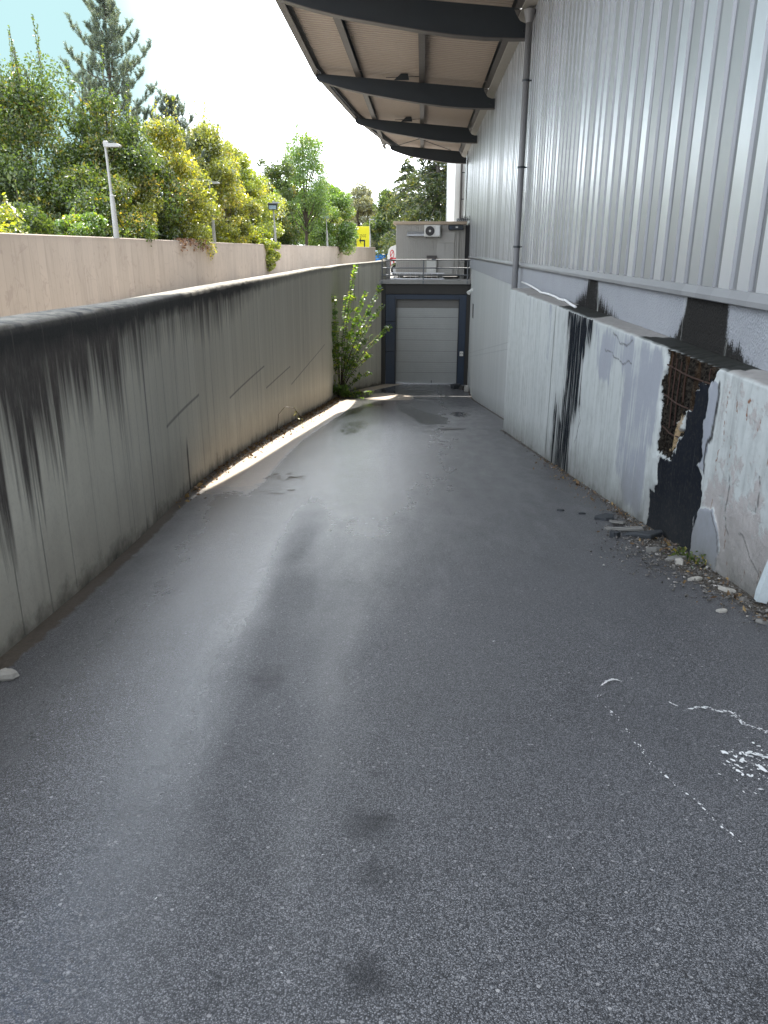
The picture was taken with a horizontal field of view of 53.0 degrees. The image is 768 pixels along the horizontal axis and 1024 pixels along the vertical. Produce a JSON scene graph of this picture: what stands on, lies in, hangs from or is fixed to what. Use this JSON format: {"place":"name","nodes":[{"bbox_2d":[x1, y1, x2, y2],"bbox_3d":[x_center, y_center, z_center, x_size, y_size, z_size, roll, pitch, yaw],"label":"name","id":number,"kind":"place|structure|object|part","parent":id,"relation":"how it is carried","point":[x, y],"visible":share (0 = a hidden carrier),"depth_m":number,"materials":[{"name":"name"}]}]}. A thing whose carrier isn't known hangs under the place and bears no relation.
{"place":"outdoors","nodes":[
{"label":"outdoors","id":0,"kind":"place"},
{"bbox_2d":[0,0,441,226],"label":"sky","id":1,"kind":"structure","parent":0,"point":[243,58],"materials":[{"name":"white"}]},
{"bbox_2d":[0,384,767,1023],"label":"ramp road","id":2,"kind":"structure","parent":0,"point":[380,644],"depth_m":3.15,"materials":[{"name":"grey asphalt"}]},
{"bbox_2d":[0,668,19,681],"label":"white stone","id":3,"kind":"object","parent":2,"relation":"on","point":[8,674],"visible":1,"depth_m":3.88,"materials":[{"name":"stone"}]},
{"bbox_2d":[0,260,385,656],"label":"retaining wall","id":4,"kind":"structure","parent":2,"relation":"on","point":[126,424],"depth_m":7.07,"materials":[{"name":"concrete"}]},
{"bbox_2d":[175,397,344,507],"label":"leaf litter","id":5,"kind":"object","parent":2,"relation":"on","point":[309,414],"visible":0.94,"depth_m":16.36,"materials":[{"name":"brown plant"}]},
{"bbox_2d":[277,406,302,430],"bbox_3d":[-2.256,-2.227,18.521,0.696,0.626,0.171,1,19,2],"label":"arching weed","id":6,"kind":"object","parent":2,"relation":"on","point":[293,415],"visible":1,"depth_m":18.48,"materials":[{"name":"green plant"}]},
{"bbox_2d":[333,377,348,397],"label":"weed clump","id":7,"kind":"object","parent":2,"relation":"on","point":[338,391],"visible":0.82,"depth_m":37.24,"materials":[{"name":"green plant"}]},
{"bbox_2d":[331,264,391,398],"bbox_3d":[-1.341,-8.620,37.397,3.647,6.488,1.741,-12,22,-31],"label":"ramp shrub","id":8,"kind":"object","parent":2,"relation":"on","point":[350,366],"visible":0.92,"depth_m":37.63,"materials":[{"name":"green plant"}]},
{"bbox_2d":[381,283,470,384],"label":"loading dock","id":9,"kind":"object","parent":2,"relation":"on","point":[426,338],"visible":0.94,"depth_m":42.40,"materials":[{"name":"metal"}]},
{"bbox_2d":[379,279,469,283],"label":"deck slab","id":10,"kind":"structure","parent":9,"relation":"on","point":[426,281],"depth_m":41.28,"materials":[{"name":"grey concrete"}]},
{"bbox_2d":[377,260,390,278],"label":"parapet return","id":11,"kind":"object","parent":10,"relation":"on","point":[387,265],"visible":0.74,"depth_m":41.60,"materials":[{"name":"grey concrete"}]},
{"bbox_2d":[390,272,443,279],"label":"ladder","id":12,"kind":"object","parent":10,"relation":"on","point":[415,273],"visible":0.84,"depth_m":41.73,"materials":[{"name":"metal"}]},
{"bbox_2d":[381,259,469,283],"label":"guard rail","id":13,"kind":"object","parent":10,"relation":"on","point":[423,268],"visible":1,"depth_m":41.13,"materials":[{"name":"grey metal"}]},
{"bbox_2d":[396,372,455,382],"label":"door section","id":14,"kind":"structure","parent":9,"relation":"in","point":[414,377],"depth_m":43.22,"materials":[{"name":"grey metal"}]},
{"bbox_2d":[396,340,456,350],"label":"door section","id":15,"kind":"structure","parent":9,"relation":"in","point":[401,345],"depth_m":42.64,"materials":[{"name":"grey metal"}]},
{"bbox_2d":[396,351,456,361],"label":"door section","id":16,"kind":"structure","parent":9,"relation":"in","point":[401,356],"depth_m":42.84,"materials":[{"name":"grey metal"}]},
{"bbox_2d":[396,362,456,372],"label":"door section","id":17,"kind":"structure","parent":9,"relation":"in","point":[438,367],"depth_m":43.03,"materials":[{"name":"grey metal"}]},
{"bbox_2d":[396,317,457,328],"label":"door section","id":18,"kind":"structure","parent":9,"relation":"in","point":[401,322],"depth_m":42.25,"materials":[{"name":"grey metal"}]},
{"bbox_2d":[396,329,457,339],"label":"door section","id":19,"kind":"structure","parent":9,"relation":"in","point":[401,334],"depth_m":42.45,"materials":[{"name":"grey metal"}]},
{"bbox_2d":[396,299,458,307],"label":"door section","id":20,"kind":"structure","parent":9,"relation":"in","point":[400,303],"depth_m":41.92,"materials":[{"name":"grey metal"}]},
{"bbox_2d":[396,308,458,316],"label":"door section","id":21,"kind":"structure","parent":9,"relation":"in","point":[400,312],"depth_m":42.08,"materials":[{"name":"grey metal"}]},
{"bbox_2d":[438,427,465,428],"bbox_3d":[1.758,-2.175,20.008,0.740,0.106,0.740,1,19,2],"label":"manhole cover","id":22,"kind":"object","parent":2,"relation":"on","point":[450,428],"visible":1,"depth_m":19.99,"materials":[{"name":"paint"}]},
{"bbox_2d":[450,383,460,388],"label":"debris pile","id":23,"kind":"object","parent":2,"relation":"on","point":[455,386],"visible":0.95,"depth_m":41.79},
{"bbox_2d":[464,385,468,391],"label":"utility box","id":24,"kind":"object","parent":2,"relation":"on","point":[466,388],"visible":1,"depth_m":40.94,"materials":[{"name":"white plastic"}]},
{"bbox_2d":[594,513,613,520],"bbox_3d":[2.366,0.062,8.221,0.241,0.053,0.178,-11,22,-30],"label":"wall fragment","id":25,"kind":"object","parent":2,"relation":"on","point":[606,516],"depth_m":8.19,"materials":[{"name":"grey concrete"}]},
{"bbox_2d":[609,530,620,537],"bbox_3d":[2.195,0.216,7.354,0.090,0.076,0.099,18,25,41],"label":"wall fragment","id":26,"kind":"object","parent":2,"relation":"on","point":[613,533],"depth_m":7.33,"materials":[{"name":"grey concrete"}]},
{"bbox_2d":[609,520,626,523],"bbox_3d":[2.412,0.102,7.934,0.171,0.049,0.110,4,19,10],"label":"wall fragment","id":27,"kind":"object","parent":2,"relation":"on","point":[617,522],"depth_m":7.89,"materials":[{"name":"paint"}]},
{"bbox_2d":[612,526,645,530],"bbox_3d":[2.432,0.160,7.613,0.361,0.054,0.158,1,19,2],"label":"wall fragment","id":28,"kind":"object","parent":2,"relation":"on","point":[634,528],"depth_m":7.58,"materials":[{"name":"paint"}]},
{"bbox_2d":[625,530,662,538],"bbox_3d":[2.501,0.223,7.301,0.363,0.070,0.201,-1,19,-4],"label":"wall fragment","id":29,"kind":"object","parent":2,"relation":"on","point":[649,534],"depth_m":7.30,"materials":[{"name":"grey concrete"}]},
{"bbox_2d":[646,547,661,551],"bbox_3d":[2.378,0.332,6.790,0.154,0.058,0.077,1,19,2],"label":"wall fragment","id":30,"kind":"object","parent":2,"relation":"on","point":[650,549],"depth_m":6.76,"materials":[{"name":"paint"}]},
{"bbox_2d":[665,555,689,561],"bbox_3d":[2.466,0.388,6.511,0.232,0.056,0.121,-11,22,-30],"label":"wall fragment","id":31,"kind":"object","parent":2,"relation":"on","point":[670,558],"depth_m":6.47,"materials":[{"name":"paint"}]},
{"bbox_2d":[675,558,683,564],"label":"wall fragment","id":32,"kind":"object","parent":2,"relation":"on","point":[679,561],"depth_m":6.32,"materials":[{"name":"concrete"}]},
{"bbox_2d":[663,543,697,560],"bbox_3d":[2.541,0.358,6.528,0.218,0.137,0.291,-14,24,-36],"label":"weed tuft","id":33,"kind":"object","parent":2,"relation":"on","point":[681,551],"visible":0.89,"depth_m":6.52,"materials":[{"name":"green plant"}]},
{"bbox_2d":[688,576,701,580],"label":"wall fragment","id":34,"kind":"object","parent":2,"relation":"on","point":[698,578],"depth_m":5.87,"materials":[{"name":"concrete"}]},
{"bbox_2d":[687,551,710,569],"bbox_3d":[2.576,0.406,6.277,0.197,0.148,0.270,1,19,2],"label":"weed tuft","id":35,"kind":"object","parent":2,"relation":"on","point":[697,561],"visible":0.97,"depth_m":6.29,"materials":[{"name":"green plant"}]},
{"bbox_2d":[716,608,726,612],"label":"wall fragment","id":36,"kind":"object","parent":2,"relation":"on","point":[721,610],"depth_m":5.11,"materials":[{"name":"concrete"}]},
{"bbox_2d":[718,586,735,592],"bbox_3d":[2.490,0.567,5.591,0.122,0.040,0.041,8,20,21],"label":"wall fragment","id":37,"kind":"object","parent":2,"relation":"on","point":[725,589],"depth_m":5.58,"materials":[{"name":"concrete"}]},
{"bbox_2d":[754,561,767,603],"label":"plaster slab","id":38,"kind":"object","parent":2,"relation":"on","point":[761,593],"depth_m":5.24,"materials":[{"name":"white paint"}]},
{"bbox_2d":[755,619,767,624],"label":"wall fragment","id":39,"kind":"object","parent":2,"relation":"on","point":[760,621],"depth_m":4.89,"materials":[{"name":"paint"}]},
{"bbox_2d":[387,245,395,273],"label":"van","id":40,"kind":"object","parent":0,"point":[392,252],"visible":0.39,"depth_m":47.67,"materials":[{"name":"white paint"}]},
{"bbox_2d":[390,263,470,279],"bbox_3d":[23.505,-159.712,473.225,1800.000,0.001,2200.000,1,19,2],"label":"ground","id":41,"kind":"structure","parent":0,"point":[450,277],"depth_m":45.15,"materials":[{"name":"concrete"}]},
{"bbox_2d":[0,192,27,233],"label":"bush","id":42,"kind":"object","parent":41,"relation":"on","point":[11,215],"visible":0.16,"depth_m":17.06,"materials":[{"name":"yellow plant"}]},
{"bbox_2d":[1,136,43,207],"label":"tree","id":43,"kind":"object","parent":41,"relation":"on","point":[26,175],"visible":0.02,"depth_m":29.45,"materials":[{"name":"green plant"}]},
{"bbox_2d":[0,175,62,234],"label":"bush","id":44,"kind":"object","parent":41,"relation":"on","point":[33,223],"visible":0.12,"depth_m":20.46,"materials":[{"name":"green plant"}]},
{"bbox_2d":[0,14,141,229],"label":"tree","id":45,"kind":"object","parent":41,"relation":"on","point":[23,113],"visible":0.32,"depth_m":26.93,"materials":[{"name":"green plant"}]},
{"bbox_2d":[54,205,107,236],"bbox_3d":[-9.743,-8.276,24.713,1.832,2.936,1.847,1,19,2],"label":"bush","id":46,"kind":"object","parent":41,"relation":"on","point":[93,224],"visible":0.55,"depth_m":24.12,"materials":[{"name":"green plant"}]},
{"bbox_2d":[13,157,160,246],"bbox_3d":[-10.344,-9.928,26.923,5.129,4.884,5.573,1,19,2],"label":"bush","id":47,"kind":"object","parent":41,"relation":"on","point":[83,190],"visible":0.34,"depth_m":26.37,"materials":[{"name":"green plant"}]},
{"bbox_2d":[57,0,162,129],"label":"pine tree","id":48,"kind":"object","parent":41,"relation":"on","point":[105,11],"visible":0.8,"depth_m":35.35,"materials":[{"name":"green plant"}]},
{"bbox_2d":[43,44,194,239],"bbox_3d":[-10.265,-12.906,29.483,5.590,8.623,4.596,1,19,2],"label":"tree","id":49,"kind":"object","parent":41,"relation":"on","point":[133,153],"visible":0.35,"depth_m":28.57,"materials":[{"name":"green plant"}]},
{"bbox_2d":[103,136,163,239],"bbox_3d":[-9.746,-11.065,28.852,2.962,5.548,3.663,1,19,2],"label":"tree","id":50,"kind":"object","parent":41,"relation":"on","point":[148,205],"visible":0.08,"depth_m":28.36,"materials":[{"name":"green plant"}]},
{"bbox_2d":[102,116,165,207],"bbox_3d":[-12.519,-14.855,36.670,5.810,8.058,6.426,-9,21,-25],"label":"tree","id":51,"kind":"object","parent":41,"relation":"on","point":[124,163],"depth_m":35.71,"materials":[{"name":"green plant"}]},
{"bbox_2d":[121,89,221,260],"bbox_3d":[-9.303,-13.438,32.338,4.813,7.792,4.362,-3,19,-9],"label":"tree","id":52,"kind":"object","parent":41,"relation":"on","point":[170,150],"visible":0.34,"depth_m":31.62,"materials":[{"name":"green plant"}]},
{"bbox_2d":[133,93,210,176],"bbox_3d":[-10.395,-16.042,38.475,3.956,8.758,4.070,1,19,2],"label":"pine tree","id":53,"kind":"object","parent":41,"relation":"on","point":[184,124],"visible":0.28,"depth_m":37.08,"materials":[{"name":"green plant"}]},
{"bbox_2d":[0,233,375,316],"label":"boundary wall","id":54,"kind":"structure","parent":41,"relation":"on","point":[40,272],"depth_m":23.68,"materials":[{"name":"beige concrete"}]},
{"bbox_2d":[103,141,121,237],"bbox_3d":[-7.825,-9.419,22.562,0.500,2.641,0.180,1,19,2],"label":"lamp post","id":55,"kind":"object","parent":54,"relation":"on","point":[106,144],"visible":1,"depth_m":22.59,"materials":[{"name":"grey metal"}]},
{"bbox_2d":[174,238,210,251],"bbox_3d":[-7.854,-11.044,31.826,0.411,0.600,4.200,2,19,5],"label":"creeper","id":56,"kind":"object","parent":54,"relation":"on","point":[191,240],"visible":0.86,"depth_m":31.30,"materials":[{"name":"beige plant"}]},
{"bbox_2d":[209,181,219,241],"bbox_3d":[-7.573,-13.524,34.689,0.500,2.641,0.180,1,19,2],"label":"lamp post","id":57,"kind":"object","parent":54,"relation":"on","point":[213,223],"visible":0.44,"depth_m":34.83,"materials":[{"name":"grey metal"}]},
{"bbox_2d":[272,201,279,241],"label":"lamp post","id":58,"kind":"object","parent":54,"relation":"on","point":[275,239],"visible":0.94,"depth_m":49.11,"materials":[{"name":"grey metal"}]},
{"bbox_2d":[268,203,277,209],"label":"floodlight","id":59,"kind":"object","parent":58,"relation":"attached to","point":[272,206],"visible":1,"depth_m":48.42,"materials":[{"name":"paint"}]},
{"bbox_2d":[326,213,331,245],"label":"lamp post","id":60,"kind":"object","parent":54,"relation":"on","point":[326,234],"visible":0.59,"depth_m":62.34,"materials":[{"name":"grey metal"}]},
{"bbox_2d":[369,218,373,246],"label":"lamp post","id":61,"kind":"object","parent":54,"relation":"on","point":[370,234],"visible":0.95,"depth_m":74.50,"materials":[{"name":"grey metal"}]},
{"bbox_2d":[173,188,213,241],"bbox_3d":[-9.557,-13.402,36.771,3.254,4.858,3.492,-14,23,-36],"label":"bush","id":62,"kind":"object","parent":41,"relation":"on","point":[208,228],"visible":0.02,"depth_m":36.22,"materials":[{"name":"green plant"}]},
{"bbox_2d":[181,100,248,242],"bbox_3d":[-9.454,-16.497,39.820,4.689,8.749,5.114,-14,23,-36],"label":"tree","id":63,"kind":"object","parent":41,"relation":"on","point":[221,169],"visible":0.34,"depth_m":38.99,"materials":[{"name":"green plant"}]},
{"bbox_2d":[205,126,263,243],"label":"tree","id":64,"kind":"object","parent":41,"relation":"on","point":[252,208],"visible":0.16,"depth_m":43.71,"materials":[{"name":"green plant"}]},
{"bbox_2d":[221,189,257,241],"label":"tree","id":65,"kind":"object","parent":41,"relation":"on","point":[245,226],"visible":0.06,"depth_m":45.41,"materials":[{"name":"green plant"}]},
{"bbox_2d":[236,215,280,272],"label":"bush","id":66,"kind":"object","parent":41,"relation":"on","point":[264,237],"visible":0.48,"depth_m":46.76,"materials":[{"name":"green plant"}]},
{"bbox_2d":[235,140,284,244],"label":"tree","id":67,"kind":"object","parent":41,"relation":"on","point":[249,179],"visible":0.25,"depth_m":49.76,"materials":[{"name":"green plant"}]},
{"bbox_2d":[244,177,289,229],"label":"tree","id":68,"kind":"object","parent":41,"relation":"on","point":[279,208],"visible":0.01,"depth_m":52.35,"materials":[{"name":"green plant"}]},
{"bbox_2d":[254,150,302,244],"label":"tree","id":69,"kind":"object","parent":41,"relation":"on","point":[291,234],"visible":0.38,"depth_m":55.43,"materials":[{"name":"green plant"}]},
{"bbox_2d":[270,180,323,244],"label":"tree","id":70,"kind":"object","parent":41,"relation":"on","point":[301,238],"visible":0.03,"depth_m":66.67,"materials":[{"name":"green plant"}]},
{"bbox_2d":[277,117,335,245],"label":"tree","id":71,"kind":"object","parent":41,"relation":"on","point":[299,156],"visible":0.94,"depth_m":58.54,"materials":[{"name":"green plant"}]},
{"bbox_2d":[301,217,345,245],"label":"tree","id":72,"kind":"object","parent":41,"relation":"on","point":[337,221],"visible":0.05,"depth_m":78.68,"materials":[{"name":"green plant"}]},
{"bbox_2d":[297,169,359,255],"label":"tree","id":73,"kind":"object","parent":41,"relation":"on","point":[340,200],"visible":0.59,"depth_m":64.02,"materials":[{"name":"green plant"}]},
{"bbox_2d":[335,169,380,246],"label":"tree","id":74,"kind":"object","parent":41,"relation":"on","point":[363,202],"visible":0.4,"depth_m":89.50,"materials":[{"name":"green plant"}]},
{"bbox_2d":[350,214,371,236],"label":"tree","id":75,"kind":"object","parent":41,"relation":"on","point":[365,217],"visible":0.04,"depth_m":100.51,"materials":[{"name":"green plant"}]},
{"bbox_2d":[357,226,368,246],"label":"road sign","id":76,"kind":"object","parent":41,"relation":"on","point":[363,232],"visible":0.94,"depth_m":81.18,"materials":[{"name":"metal"}]},
{"bbox_2d":[371,240,377,250],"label":"bush","id":77,"kind":"object","parent":41,"relation":"on","point":[373,244],"visible":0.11,"depth_m":86.75,"materials":[{"name":"green plant"}]},
{"bbox_2d":[363,180,398,249],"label":"tree","id":78,"kind":"object","parent":41,"relation":"on","point":[377,229],"visible":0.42,"depth_m":84.99,"materials":[{"name":"green plant"}]},
{"bbox_2d":[376,251,387,260],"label":"waste container","id":79,"kind":"object","parent":41,"relation":"on","point":[381,257],"visible":0.03,"depth_m":81.74,"materials":[{"name":"blue paint"}]},
{"bbox_2d":[376,158,424,263],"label":"conifer tree","id":80,"kind":"object","parent":41,"relation":"on","point":[409,168],"visible":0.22,"depth_m":77.54,"materials":[{"name":"green plant"}]},
{"bbox_2d":[379,156,446,266],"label":"conifer tree","id":81,"kind":"object","parent":41,"relation":"on","point":[433,177],"visible":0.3,"depth_m":70.09,"materials":[{"name":"green plant"}]},
{"bbox_2d":[393,221,469,278],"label":"plant hut","id":82,"kind":"object","parent":41,"relation":"on","point":[412,242],"visible":0.68,"depth_m":42.76,"materials":[{"name":"metal"}]},
{"bbox_2d":[427,256,436,272],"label":"meter cabinet","id":83,"kind":"object","parent":82,"relation":"attached to","point":[431,263],"visible":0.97,"depth_m":42.84,"materials":[{"name":"white plastic"}]},
{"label":"door","id":84,"kind":"part","parent":83,"relation":"part of","materials":[{"name":"white plastic"}]},
{"bbox_2d":[424,225,440,237],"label":"air conditioner","id":85,"kind":"object","parent":82,"relation":"attached to","point":[431,230],"visible":1,"depth_m":42.17,"materials":[{"name":"white plastic"}]},
{"bbox_2d":[449,225,462,229],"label":"floodlight","id":86,"kind":"object","parent":82,"relation":"attached to","point":[455,227],"visible":1,"depth_m":42.13,"materials":[{"name":"paint"}]},
{"bbox_2d":[457,231,458,273],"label":"conduit","id":87,"kind":"object","parent":82,"relation":"attached to","point":[457,253],"visible":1,"depth_m":42.68,"materials":[{"name":"grey metal"}]},
{"bbox_2d":[446,151,464,220],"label":"white annexe","id":88,"kind":"structure","parent":41,"relation":"on","point":[455,192],"depth_m":51.14,"materials":[{"name":"paint"}]},
{"bbox_2d":[462,0,767,418],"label":"warehouse","id":89,"kind":"structure","parent":41,"relation":"on","point":[645,196],"depth_m":9.65,"materials":[{"name":"grey metal"}]},
{"bbox_2d":[275,0,525,163],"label":"canopy","id":90,"kind":"object","parent":89,"relation":"attached to","point":[412,78],"visible":0.98,"depth_m":26.05,"materials":[{"name":"metal"}]},
{"bbox_2d":[457,153,469,220],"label":"cable bundle","id":91,"kind":"object","parent":89,"relation":"attached to","point":[465,217],"visible":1,"depth_m":42.94,"materials":[{"name":"black rubber"}]},
{"bbox_2d":[511,7,535,287],"bbox_3d":[3.470,-7.284,19.983,0.311,10.010,0.300,-15,24,-37],"label":"downpipe","id":92,"kind":"object","parent":89,"relation":"attached to","point":[529,13],"visible":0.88,"depth_m":19.23,"materials":[{"name":"metal"}]},
{"bbox_2d":[503,288,767,596],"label":"ledge wall","id":93,"kind":"structure","parent":89,"relation":"attached to","point":[667,436],"depth_m":7.84,"materials":[{"name":"paint"}]},
{"bbox_2d":[521,281,576,307],"bbox_3d":[3.344,-4.619,16.134,0.117,0.114,8.202,1,19,3],"label":"cable conduit","id":94,"kind":"object","parent":93,"relation":"on","point":[558,298],"visible":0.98,"depth_m":15.05,"materials":[{"name":"white paint"}]},
{"bbox_2d":[502,430,767,631],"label":"gravel","id":95,"kind":"structure","parent":0,"point":[745,600],"depth_m":6.26,"materials":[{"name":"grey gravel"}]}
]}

